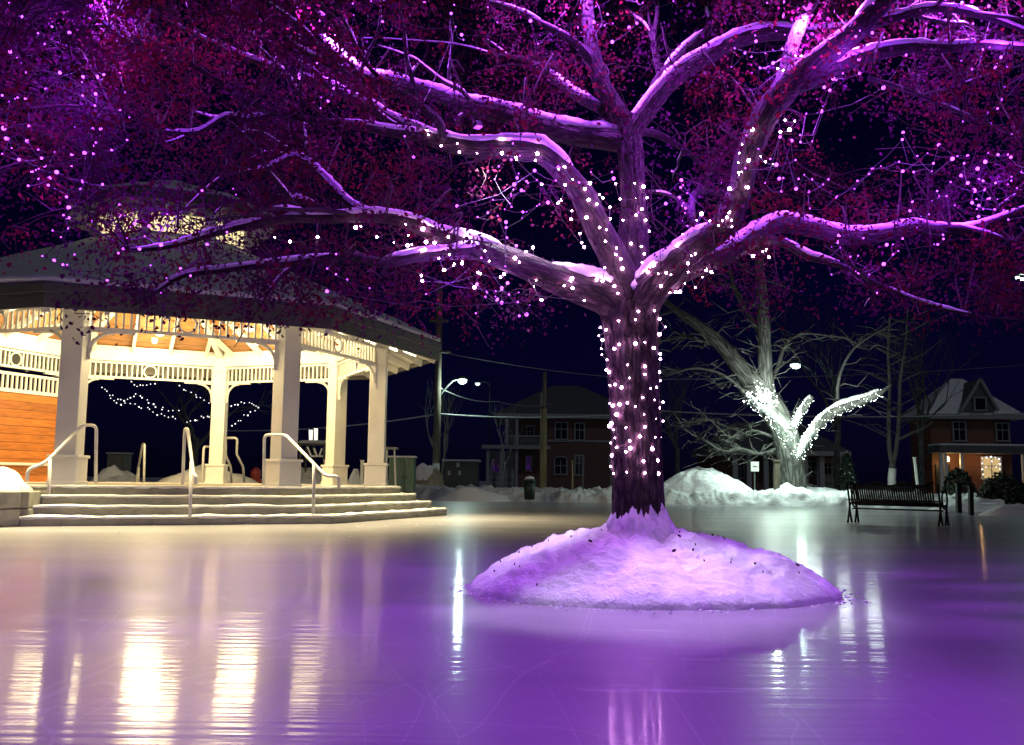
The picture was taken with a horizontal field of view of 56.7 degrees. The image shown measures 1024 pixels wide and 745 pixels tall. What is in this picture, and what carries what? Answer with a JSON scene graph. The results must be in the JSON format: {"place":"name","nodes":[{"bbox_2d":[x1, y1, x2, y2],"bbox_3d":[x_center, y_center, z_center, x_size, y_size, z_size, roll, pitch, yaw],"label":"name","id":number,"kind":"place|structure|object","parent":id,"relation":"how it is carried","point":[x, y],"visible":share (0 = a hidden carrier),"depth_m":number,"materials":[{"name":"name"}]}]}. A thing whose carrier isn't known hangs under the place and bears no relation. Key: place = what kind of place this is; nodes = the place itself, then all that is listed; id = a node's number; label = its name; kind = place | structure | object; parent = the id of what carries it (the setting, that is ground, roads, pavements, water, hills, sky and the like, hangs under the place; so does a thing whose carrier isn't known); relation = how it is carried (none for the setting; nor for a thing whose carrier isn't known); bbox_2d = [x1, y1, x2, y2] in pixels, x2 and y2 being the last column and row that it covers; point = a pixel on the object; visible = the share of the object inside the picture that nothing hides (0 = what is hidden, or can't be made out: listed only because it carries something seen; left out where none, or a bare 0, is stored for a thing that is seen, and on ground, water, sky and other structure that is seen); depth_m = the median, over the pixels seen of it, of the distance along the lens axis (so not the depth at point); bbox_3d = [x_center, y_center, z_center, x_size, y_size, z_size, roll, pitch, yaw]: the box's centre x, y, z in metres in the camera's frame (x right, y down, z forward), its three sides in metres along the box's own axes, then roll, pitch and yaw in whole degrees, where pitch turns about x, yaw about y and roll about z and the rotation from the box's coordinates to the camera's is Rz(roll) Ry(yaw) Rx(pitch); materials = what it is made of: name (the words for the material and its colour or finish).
{"place":"outdoors","nodes":[
{"label":"outdoors","id":0,"kind":"place"},
{"bbox_2d":[157,465,257,482],"bbox_3d":[-8.421,2.847,26.300,2.936,0.613,2.515,1,-6,0],"label":"snow pile","id":1,"kind":"object","parent":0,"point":[236,478],"visible":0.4,"depth_m":25.70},
{"bbox_2d":[87,477,911,491],"bbox_3d":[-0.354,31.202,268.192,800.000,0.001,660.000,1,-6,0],"label":"snowy ground","id":2,"kind":"structure","parent":0,"point":[156,479],"depth_m":223.40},
{"bbox_2d":[415,376,463,476],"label":"bare tree","id":3,"kind":"object","parent":2,"relation":"on","point":[444,440],"visible":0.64,"depth_m":49.76,"materials":[{"name":"grey plant"}]},
{"bbox_2d":[429,280,467,469],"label":"utility pole","id":4,"kind":"object","parent":2,"relation":"on","point":[438,393],"visible":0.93,"depth_m":45.06,"materials":[{"name":"grey paint"}]},
{"bbox_2d":[227,410,1023,430],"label":"overhead cable","id":5,"kind":"object","parent":4,"relation":"attached to","point":[660,411],"visible":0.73,"depth_m":46.57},
{"bbox_2d":[446,353,1017,379],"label":"overhead cable","id":6,"kind":"object","parent":4,"relation":"attached to","point":[677,379],"visible":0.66,"depth_m":60.44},
{"bbox_2d":[442,459,480,487],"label":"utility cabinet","id":7,"kind":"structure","parent":2,"relation":"on","point":[463,472],"depth_m":43.74,"materials":[{"name":"metal"}]},
{"bbox_2d":[491,402,522,486],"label":"bare tree","id":8,"kind":"object","parent":2,"relation":"on","point":[505,462],"visible":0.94,"depth_m":47.59,"materials":[{"name":"grey plant"}]},
{"bbox_2d":[540,372,546,488],"bbox_3d":[1.269,2.507,37.943,0.290,5.083,0.325,1,-6,0],"label":"wooden pole","id":9,"kind":"object","parent":2,"relation":"on","point":[543,452],"visible":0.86,"depth_m":37.85,"materials":[{"name":"grey paint"}]},
{"bbox_2d":[659,358,697,473],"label":"bare tree","id":10,"kind":"object","parent":2,"relation":"on","point":[675,445],"visible":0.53,"depth_m":57.53,"materials":[{"name":"grey plant"}]},
{"bbox_2d":[691,422,850,490],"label":"house","id":11,"kind":"structure","parent":2,"relation":"on","point":[822,466],"depth_m":70.49,"materials":[{"name":"red brick"}]},
{"bbox_2d":[738,461,744,478],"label":"window","id":12,"kind":"structure","parent":11,"relation":"in","point":[741,468],"depth_m":70.55,"materials":[{"name":"black glass"}]},
{"bbox_2d":[808,461,815,476],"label":"window","id":13,"kind":"structure","parent":11,"relation":"in","point":[811,464],"depth_m":70.60,"materials":[{"name":"black glass"}]},
{"bbox_2d":[824,462,832,475],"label":"window","id":14,"kind":"structure","parent":11,"relation":"in","point":[827,465],"depth_m":70.14,"materials":[{"name":"black glass"}]},
{"bbox_2d":[772,460,780,489],"bbox_3d":[9.229,3.853,33.088,0.234,1.595,0.234,1,-6,0],"label":"marker post","id":15,"kind":"object","parent":2,"relation":"on","point":[776,474],"visible":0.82,"depth_m":33.04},
{"bbox_2d":[769,361,800,487],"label":"street lamp","id":16,"kind":"object","parent":2,"relation":"on","point":[792,363],"visible":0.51,"depth_m":57.80,"materials":[{"name":"metal"}]},
{"bbox_2d":[770,273,882,490],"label":"bare tree","id":17,"kind":"object","parent":2,"relation":"on","point":[836,425],"visible":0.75,"depth_m":55.80,"materials":[{"name":"grey plant"}]},
{"bbox_2d":[853,319,985,489],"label":"bare tree","id":18,"kind":"object","parent":2,"relation":"on","point":[921,465],"visible":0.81,"depth_m":59.77,"materials":[{"name":"grey plant"}]},
{"bbox_2d":[954,483,961,512],"bbox_3d":[12.139,3.433,25.793,0.156,0.850,0.156,1,-6,0],"label":"dark post","id":19,"kind":"object","parent":2,"relation":"on","point":[958,495],"visible":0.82,"depth_m":25.75,"materials":[{"name":"black metal"}]},
{"bbox_2d":[940,467,977,494],"bbox_3d":[15.882,4.117,33.799,1.406,1.529,1.467,1,-6,0],"label":"evergreen shrub","id":20,"kind":"object","parent":2,"relation":"on","point":[957,475],"visible":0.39,"depth_m":33.56,"materials":[{"name":"green plant"}]},
{"bbox_2d":[967,486,974,514],"bbox_3d":[11.512,3.236,23.802,0.132,0.779,0.130,1,-6,0],"label":"dark post","id":21,"kind":"object","parent":2,"relation":"on","point":[970,500],"visible":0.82,"depth_m":23.77,"materials":[{"name":"black metal"}]},
{"bbox_2d":[981,484,1005,499],"bbox_3d":[14.046,3.696,27.779,0.785,0.945,0.810,3,-7,-20],"label":"evergreen shrub","id":22,"kind":"object","parent":2,"relation":"on","point":[991,492],"visible":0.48,"depth_m":27.68,"materials":[{"name":"green plant"}]},
{"bbox_2d":[976,469,1019,499],"bbox_3d":[15.414,3.728,29.807,1.699,1.382,1.672,1,-6,0],"label":"evergreen shrub","id":23,"kind":"object","parent":2,"relation":"on","point":[1005,483],"visible":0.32,"depth_m":29.59,"materials":[{"name":"green plant"}]},
{"bbox_2d":[1003,481,1023,504],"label":"evergreen shrub","id":24,"kind":"object","parent":2,"relation":"on","point":[1016,495],"visible":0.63,"depth_m":25.70,"materials":[{"name":"green plant"}]},
{"bbox_2d":[0,500,1023,744],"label":"ice rink","id":25,"kind":"structure","parent":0,"point":[378,632],"depth_m":4.38,"materials":[{"name":"ice"}]},
{"bbox_2d":[0,467,46,525],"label":"stone planter","id":26,"kind":"object","parent":25,"relation":"on","point":[19,496],"visible":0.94,"depth_m":13.76,"materials":[{"name":"stone"}]},
{"bbox_2d":[89,465,140,481],"bbox_3d":[-11.924,3.361,28.785,2.535,1.123,1.854,1,-6,0],"label":"snow pile","id":27,"kind":"object","parent":25,"relation":"on","point":[113,473],"visible":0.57,"depth_m":28.56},
{"bbox_2d":[106,452,132,471],"bbox_3d":[-13.712,3.567,33.091,0.680,1.545,0.680,1,-6,0],"label":"utility box","id":28,"kind":"object","parent":25,"relation":"on","point":[121,461],"visible":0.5,"depth_m":32.84,"materials":[{"name":"grey paint"}]},
{"bbox_2d":[107,456,123,470],"bbox_3d":[-13.712,3.559,32.778,0.540,1.370,0.030,1,-6,0],"label":"door","id":29,"kind":"structure","parent":28,"relation":"in","point":[118,461],"depth_m":32.82,"materials":[{"name":"grey paint"}]},
{"bbox_2d":[0,180,446,526],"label":"bandstand","id":30,"kind":"structure","parent":25,"relation":"on","point":[37,427],"depth_m":17.33,"materials":[{"name":"wood"}]},
{"bbox_2d":[25,423,97,494],"bbox_3d":[-6.938,1.461,14.754,0.203,1.395,1.280,-2,-7,23],"label":"handrail","id":31,"kind":"object","parent":30,"relation":"attached to","point":[62,445],"visible":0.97,"depth_m":14.81,"materials":[{"name":"metal"}]},
{"bbox_2d":[100,213,140,232],"bbox_3d":[-7.742,-2.957,18.800,1.109,0.400,0.056,-2,-7,20],"label":"cupola window","id":32,"kind":"structure","parent":30,"relation":"in","point":[112,225],"depth_m":18.79,"materials":[{"name":"glass"}]},
{"bbox_2d":[135,443,145,481],"bbox_3d":[-9.766,2.454,24.969,0.097,1.150,2.074,4,-7,-26],"label":"handrail","id":33,"kind":"object","parent":30,"relation":"attached to","point":[143,449],"visible":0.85,"depth_m":24.71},
{"bbox_2d":[150,215,204,233],"bbox_3d":[-6.617,-2.939,18.845,1.109,0.400,0.056,4,-7,-25],"label":"cupola window","id":34,"kind":"structure","parent":30,"relation":"in","point":[154,223],"depth_m":18.81,"materials":[{"name":"glass"}]},
{"bbox_2d":[181,428,197,516],"bbox_3d":[-5.096,1.542,14.931,0.101,1.409,1.453,4,-7,-26],"label":"handrail","id":35,"kind":"object","parent":30,"relation":"attached to","point":[192,473],"visible":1,"depth_m":14.79,"materials":[{"name":"metal"}]},
{"bbox_2d":[201,445,209,482],"bbox_3d":[-7.892,2.448,24.978,0.158,1.013,1.871,1,-7,-6],"label":"handrail","id":36,"kind":"object","parent":30,"relation":"attached to","point":[203,458],"visible":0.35,"depth_m":24.06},
{"bbox_2d":[216,221,245,248],"bbox_3d":[-5.855,-2.837,19.668,0.056,0.400,1.109,-2,-7,20],"label":"cupola window","id":37,"kind":"structure","parent":30,"relation":"in","point":[232,236],"depth_m":19.83,"materials":[{"name":"glass"}]},
{"bbox_2d":[226,437,244,482],"bbox_3d":[-7.250,2.312,24.887,0.347,1.209,1.238,1,-6,-4],"label":"handrail","id":38,"kind":"object","parent":30,"relation":"attached to","point":[241,463],"visible":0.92,"depth_m":24.76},
{"bbox_2d":[262,433,340,514],"bbox_3d":[-3.429,1.618,15.337,2.008,1.309,0.140,-5,-9,42],"label":"handrail","id":39,"kind":"object","parent":30,"relation":"attached to","point":[315,466],"visible":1,"depth_m":15.15,"materials":[{"name":"metal"}]},
{"bbox_2d":[386,447,398,485],"bbox_3d":[-3.829,3.246,30.121,0.419,1.738,0.600,1,-6,0],"label":"handrail","id":40,"kind":"object","parent":30,"relation":"attached to","point":[392,448],"visible":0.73,"depth_m":30.03,"materials":[{"name":"metal"}]},
{"bbox_2d":[250,467,261,482],"bbox_3d":[-8.047,3.505,29.785,0.440,1.050,0.370,1,-6,0],"label":"fire hydrant","id":41,"kind":"object","parent":25,"relation":"on","point":[255,475],"visible":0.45,"depth_m":29.71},
{"bbox_2d":[300,467,321,483],"bbox_3d":[-6.628,3.637,30.778,3.249,1.143,2.042,1,-6,0],"label":"snow pile","id":42,"kind":"object","parent":25,"relation":"on","point":[306,477],"visible":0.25,"depth_m":30.52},
{"bbox_2d":[298,440,325,481],"bbox_3d":[-6.307,3.127,30.230,0.898,1.940,0.945,1,-6,0],"label":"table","id":43,"kind":"object","parent":25,"relation":"on","point":[306,443],"visible":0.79,"depth_m":29.88,"materials":[{"name":"grey paint"}]},
{"bbox_2d":[309,427,317,467],"bbox_3d":[-6.913,3.129,32.848,0.336,2.513,0.152,1,-6,0],"label":"lantern post","id":44,"kind":"object","parent":25,"relation":"on","point":[311,436],"visible":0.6,"depth_m":32.90,"materials":[{"name":"black metal"}]},
{"bbox_2d":[348,469,359,484],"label":"snow pile","id":45,"kind":"object","parent":25,"relation":"on","point":[354,478],"visible":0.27,"depth_m":30.65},
{"bbox_2d":[388,456,416,492],"bbox_3d":[-3.603,3.488,31.131,0.876,1.488,0.780,1,-6,0],"label":"utility cabinet","id":46,"kind":"object","parent":25,"relation":"on","point":[406,474],"visible":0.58,"depth_m":30.81,"materials":[{"name":"metal"}]},
{"bbox_2d":[46,522,871,613],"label":"snow crumbs","id":47,"kind":"object","parent":25,"relation":"on","point":[474,593],"visible":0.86,"depth_m":5.80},
{"bbox_2d":[469,503,842,610],"bbox_3d":[0.960,1.199,6.548,2.505,0.635,2.055,1,-6,0],"label":"snow mound","id":48,"kind":"object","parent":25,"relation":"on","point":[631,560],"visible":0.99,"depth_m":5.89,"materials":[{"name":"snow"}]},
{"bbox_2d":[0,0,1023,518],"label":"oak tree","id":49,"kind":"object","parent":48,"relation":"on","point":[710,244],"visible":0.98,"depth_m":6.34,"materials":[{"name":"brown plant"}]},
{"bbox_2d":[0,94,72,172],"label":"light string","id":50,"kind":"object","parent":49,"relation":"hanging from","point":[7,138],"visible":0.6,"depth_m":5.61,"materials":[{"name":"purple"}]},
{"bbox_2d":[0,2,104,88],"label":"light string","id":51,"kind":"object","parent":49,"relation":"hanging from","point":[46,44],"visible":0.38,"depth_m":6.06,"materials":[{"name":"purple"}]},
{"bbox_2d":[27,142,119,280],"bbox_3d":[-2.711,-0.977,5.868,0.530,0.955,1.498,3,-7,-23],"label":"light string","id":52,"kind":"object","parent":49,"relation":"hanging from","point":[67,207],"visible":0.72,"depth_m":5.62,"materials":[{"name":"purple"}]},
{"bbox_2d":[64,58,129,154],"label":"light string","id":53,"kind":"object","parent":49,"relation":"hanging from","point":[83,77],"visible":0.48,"depth_m":5.92,"materials":[{"name":"purple"}]},
{"bbox_2d":[104,188,236,292],"bbox_3d":[-2.278,-0.833,5.948,1.074,0.891,1.056,1,-6,0],"label":"light string","id":54,"kind":"object","parent":49,"relation":"hanging from","point":[160,244],"visible":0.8,"depth_m":5.76,"materials":[{"name":"purple"}]},
{"bbox_2d":[246,1,455,157],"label":"light string","id":55,"kind":"object","parent":49,"relation":"attached to","point":[369,63],"visible":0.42,"depth_m":6.79,"materials":[{"name":"purple"}]},
{"bbox_2d":[325,253,528,316],"bbox_3d":[-0.490,-0.506,6.184,1.229,0.506,1.923,1,-6,0],"label":"light string","id":56,"kind":"object","parent":49,"relation":"hanging from","point":[476,284],"visible":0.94,"depth_m":5.96,"materials":[{"name":"purple"}]},
{"bbox_2d":[274,224,584,300],"bbox_3d":[-0.491,-0.735,6.155,2.039,0.463,0.329,3,-7,-19],"label":"light string","id":57,"kind":"object","parent":49,"relation":"attached to","point":[514,258],"visible":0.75,"depth_m":6.20,"materials":[{"name":"white"}]},
{"bbox_2d":[426,130,603,247],"bbox_3d":[0.006,-1.284,6.485,1.234,0.845,0.207,0,-6,2],"label":"light string","id":58,"kind":"object","parent":49,"relation":"attached to","point":[588,199],"visible":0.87,"depth_m":6.47,"materials":[{"name":"white"}]},
{"bbox_2d":[456,143,614,266],"bbox_3d":[0.220,-1.121,6.387,0.864,0.901,1.542,-1,-7,14],"label":"light string","id":59,"kind":"object","parent":49,"relation":"hanging from","point":[521,191],"visible":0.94,"depth_m":6.37,"materials":[{"name":"purple"}]},
{"bbox_2d":[450,0,673,44],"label":"light string","id":60,"kind":"object","parent":49,"relation":"attached to","point":[530,21],"visible":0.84,"depth_m":6.78,"materials":[{"name":"purple"}]},
{"bbox_2d":[598,327,615,473],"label":"light string","id":61,"kind":"object","parent":49,"relation":"attached to","point":[609,426],"visible":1,"depth_m":6.47,"materials":[{"name":"white"}]},
{"bbox_2d":[595,183,649,293],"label":"light string","id":62,"kind":"object","parent":49,"relation":"attached to","point":[622,268],"visible":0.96,"depth_m":6.46,"materials":[{"name":"white"}]},
{"bbox_2d":[615,320,631,472],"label":"light string","id":63,"kind":"object","parent":49,"relation":"attached to","point":[616,414],"visible":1,"depth_m":6.36,"materials":[{"name":"white"}]},
{"bbox_2d":[634,310,645,473],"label":"light string","id":64,"kind":"object","parent":49,"relation":"attached to","point":[639,436],"visible":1,"depth_m":6.36,"materials":[{"name":"white"}]},
{"bbox_2d":[638,171,721,228],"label":"light string","id":65,"kind":"object","parent":49,"relation":"attached to","point":[679,197],"visible":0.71,"depth_m":6.55,"materials":[{"name":"purple"}]},
{"bbox_2d":[646,212,769,292],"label":"light string","id":66,"kind":"object","parent":49,"relation":"attached to","point":[653,264],"visible":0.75,"depth_m":6.37,"materials":[{"name":"white"}]},
{"bbox_2d":[731,0,797,191],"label":"light string","id":67,"kind":"object","parent":49,"relation":"attached to","point":[779,177],"visible":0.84,"depth_m":6.57,"materials":[{"name":"purple"}]},
{"bbox_2d":[728,55,801,189],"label":"light string","id":68,"kind":"object","parent":49,"relation":"attached to","point":[747,161],"visible":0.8,"depth_m":6.18,"materials":[{"name":"white"}]},
{"bbox_2d":[781,3,906,143],"bbox_3d":[1.977,-1.805,6.149,1.424,1.083,0.718,7,-9,-42],"label":"light string","id":69,"kind":"object","parent":49,"relation":"attached to","point":[829,90],"visible":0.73,"depth_m":6.17,"materials":[{"name":"purple"}]},
{"bbox_2d":[745,131,968,209],"bbox_3d":[2.570,-1.554,6.712,1.201,0.894,2.392,-4,-8,33],"label":"light string","id":70,"kind":"object","parent":49,"relation":"hanging from","point":[902,171],"visible":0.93,"depth_m":6.70,"materials":[{"name":"purple"}]},
{"bbox_2d":[828,234,902,293],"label":"light string","id":71,"kind":"object","parent":49,"relation":"hanging from","point":[883,263],"visible":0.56,"depth_m":6.51,"materials":[{"name":"purple"}]},
{"bbox_2d":[885,182,1023,249],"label":"light string","id":72,"kind":"object","parent":49,"relation":"attached to","point":[972,202],"visible":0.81,"depth_m":6.95,"materials":[{"name":"purple"}]},
{"bbox_2d":[936,153,1023,219],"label":"light string","id":73,"kind":"object","parent":49,"relation":"attached to","point":[978,168],"visible":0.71,"depth_m":6.46,"materials":[{"name":"purple"}]},
{"bbox_2d":[958,1,1023,134],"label":"light string","id":74,"kind":"object","parent":49,"relation":"attached to","point":[962,2],"visible":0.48,"depth_m":6.42,"materials":[{"name":"purple"}]},
{"bbox_2d":[415,484,978,507],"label":"snow bank","id":75,"kind":"structure","parent":25,"relation":"on","point":[598,494],"depth_m":32.10,"materials":[{"name":"snow"}]},
{"bbox_2d":[431,487,510,501],"bbox_3d":[-1.278,4.330,33.641,3.184,0.532,1.378,1,-6,0],"label":"snow pile","id":76,"kind":"object","parent":75,"relation":"on","point":[468,494],"visible":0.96,"depth_m":33.26,"materials":[{"name":"snow"}]},
{"bbox_2d":[523,476,535,499],"bbox_3d":[0.594,3.892,32.066,0.440,0.790,0.429,1,-6,0],"label":"litter bin","id":77,"kind":"object","parent":75,"relation":"on","point":[529,487],"visible":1,"depth_m":31.91,"materials":[{"name":"green plastic"}]},
{"bbox_2d":[664,466,753,494],"bbox_3d":[6.784,4.001,33.597,4.753,1.358,3.603,1,-6,0],"label":"snow pile","id":78,"kind":"object","parent":75,"relation":"on","point":[692,480],"visible":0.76,"depth_m":32.86,"materials":[{"name":"snow"}]},
{"bbox_2d":[768,482,819,494],"bbox_3d":[9.755,4.253,33.154,3.558,0.824,1.814,1,-6,0],"label":"snow pile","id":79,"kind":"object","parent":75,"relation":"on","point":[788,487],"visible":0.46,"depth_m":33.03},
{"bbox_2d":[658,190,940,488],"bbox_3d":[9.589,-1.340,34.372,12.213,12.133,2.379,1,-6,0],"label":"floodlit tree","id":80,"kind":"object","parent":75,"relation":"on","point":[747,376],"visible":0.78,"depth_m":33.93,"materials":[{"name":"grey plant"}]},
{"bbox_2d":[757,394,773,404],"bbox_3d":[8.894,0.950,33.153,0.550,0.360,0.446,1,-6,0],"label":"flood lamp","id":81,"kind":"object","parent":80,"relation":"attached to","point":[763,398],"visible":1,"depth_m":33.05,"materials":[{"name":"grey paint"}]},
{"bbox_2d":[785,397,812,433],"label":"light string","id":82,"kind":"object","parent":80,"relation":"attached to","point":[794,429],"visible":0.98,"depth_m":33.49,"materials":[{"name":"grey"}]},
{"bbox_2d":[791,390,882,459],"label":"light string","id":83,"kind":"object","parent":80,"relation":"attached to","point":[819,427],"visible":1,"depth_m":33.27,"materials":[{"name":"grey"}]},
{"bbox_2d":[807,486,838,492],"bbox_3d":[10.666,4.469,34.365,5.409,0.688,2.475,1,-6,0],"label":"snow pile","id":84,"kind":"object","parent":75,"relation":"on","point":[820,489],"visible":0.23,"depth_m":33.93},
{"bbox_2d":[835,450,859,490],"bbox_3d":[12.637,3.892,35.782,1.268,1.900,1.246,1,-6,0],"label":"conifer","id":85,"kind":"object","parent":75,"relation":"in","point":[846,474],"visible":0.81,"depth_m":35.70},
{"bbox_2d":[839,308,952,489],"bbox_3d":[14.863,0.909,36.179,4.609,7.136,1.864,1,-6,0],"label":"twin stem tree","id":86,"kind":"object","parent":75,"relation":"on","point":[892,456],"visible":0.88,"depth_m":36.04,"materials":[{"name":"grey plant"}]},
{"bbox_2d":[846,481,948,525],"bbox_3d":[7.284,2.473,18.011,1.737,0.807,0.581,-5,-9,42],"label":"park bench","id":87,"kind":"object","parent":25,"relation":"on","point":[857,500],"visible":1,"depth_m":17.84,"materials":[{"name":"black metal"}]},
{"bbox_2d":[927,497,1004,512],"bbox_3d":[13.491,3.812,27.234,3.433,0.450,2.296,1,-6,0],"label":"snow pile","id":88,"kind":"object","parent":25,"relation":"on","point":[981,505],"visible":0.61,"depth_m":26.73,"materials":[{"name":"snow"}]},
{"bbox_2d":[979,503,1023,516],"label":"snow pile","id":89,"kind":"object","parent":25,"relation":"on","point":[1012,510],"visible":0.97,"depth_m":23.32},
{"bbox_2d":[0,0,1023,485],"label":"sky","id":90,"kind":"structure","parent":0,"point":[576,347],"materials":[{"name":"black"}]},
{"bbox_2d":[482,386,611,489],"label":"brick house","id":91,"kind":"structure","parent":0,"point":[584,441],"depth_m":74.04,"materials":[{"name":"brick"}]},
{"bbox_2d":[490,458,499,473],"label":"window","id":92,"kind":"structure","parent":91,"relation":"in","point":[494,462],"depth_m":74.08,"materials":[{"name":"purple glass"}]},
{"bbox_2d":[525,455,532,470],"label":"window","id":93,"kind":"structure","parent":91,"relation":"in","point":[528,459],"depth_m":74.39,"materials":[{"name":"purple glass"}]},
{"bbox_2d":[553,456,567,474],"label":"window","id":94,"kind":"structure","parent":91,"relation":"in","point":[560,464],"depth_m":73.74,"materials":[{"name":"black glass"}]},
{"bbox_2d":[554,422,567,439],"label":"window","id":95,"kind":"structure","parent":91,"relation":"in","point":[561,428],"depth_m":74.04,"materials":[{"name":"black glass"}]},
{"bbox_2d":[574,422,584,440],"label":"window","id":96,"kind":"structure","parent":91,"relation":"in","point":[579,428],"depth_m":74.03,"materials":[{"name":"black glass"}]},
{"bbox_2d":[574,455,584,475],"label":"window","id":97,"kind":"structure","parent":91,"relation":"in","point":[578,459],"depth_m":73.74,"materials":[{"name":"black glass"}]},
{"bbox_2d":[901,378,1023,493],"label":"porch house","id":98,"kind":"structure","parent":0,"point":[967,443],"depth_m":66.78,"materials":[{"name":"red brick"}]},
{"bbox_2d":[935,464,949,493],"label":"door","id":99,"kind":"structure","parent":98,"relation":"in","point":[936,465],"depth_m":66.58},
{"bbox_2d":[951,421,967,441],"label":"window","id":100,"kind":"structure","parent":98,"relation":"in","point":[959,430],"depth_m":66.89,"materials":[{"name":"black glass"}]},
{"bbox_2d":[973,397,987,410],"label":"window","id":101,"kind":"structure","parent":98,"relation":"in","point":[979,403],"depth_m":66.26,"materials":[{"name":"black glass"}]},
{"bbox_2d":[980,456,1001,479],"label":"window","id":102,"kind":"structure","parent":98,"relation":"in","point":[986,462],"depth_m":66.62,"materials":[{"name":"yellow glass"}]},
{"bbox_2d":[994,422,1010,441],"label":"window","id":103,"kind":"structure","parent":98,"relation":"in","point":[1002,429],"depth_m":66.89,"materials":[{"name":"black glass"}]},
{"label":"snowy lawn","id":104,"kind":"structure","parent":0,"visible":0},
{"bbox_2d":[132,380,272,466],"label":"bare tree","id":105,"kind":"object","parent":104,"relation":"on","point":[196,445],"visible":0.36,"depth_m":40.08,"materials":[{"name":"grey plant"}]},
{"bbox_2d":[416,463,443,486],"bbox_3d":[-3.369,4.442,37.768,1.367,1.672,1.048,1,-6,0],"label":"boulder","id":106,"kind":"object","parent":104,"relation":"on","point":[429,475],"visible":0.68,"depth_m":37.44,"materials":[{"name":"stone"}]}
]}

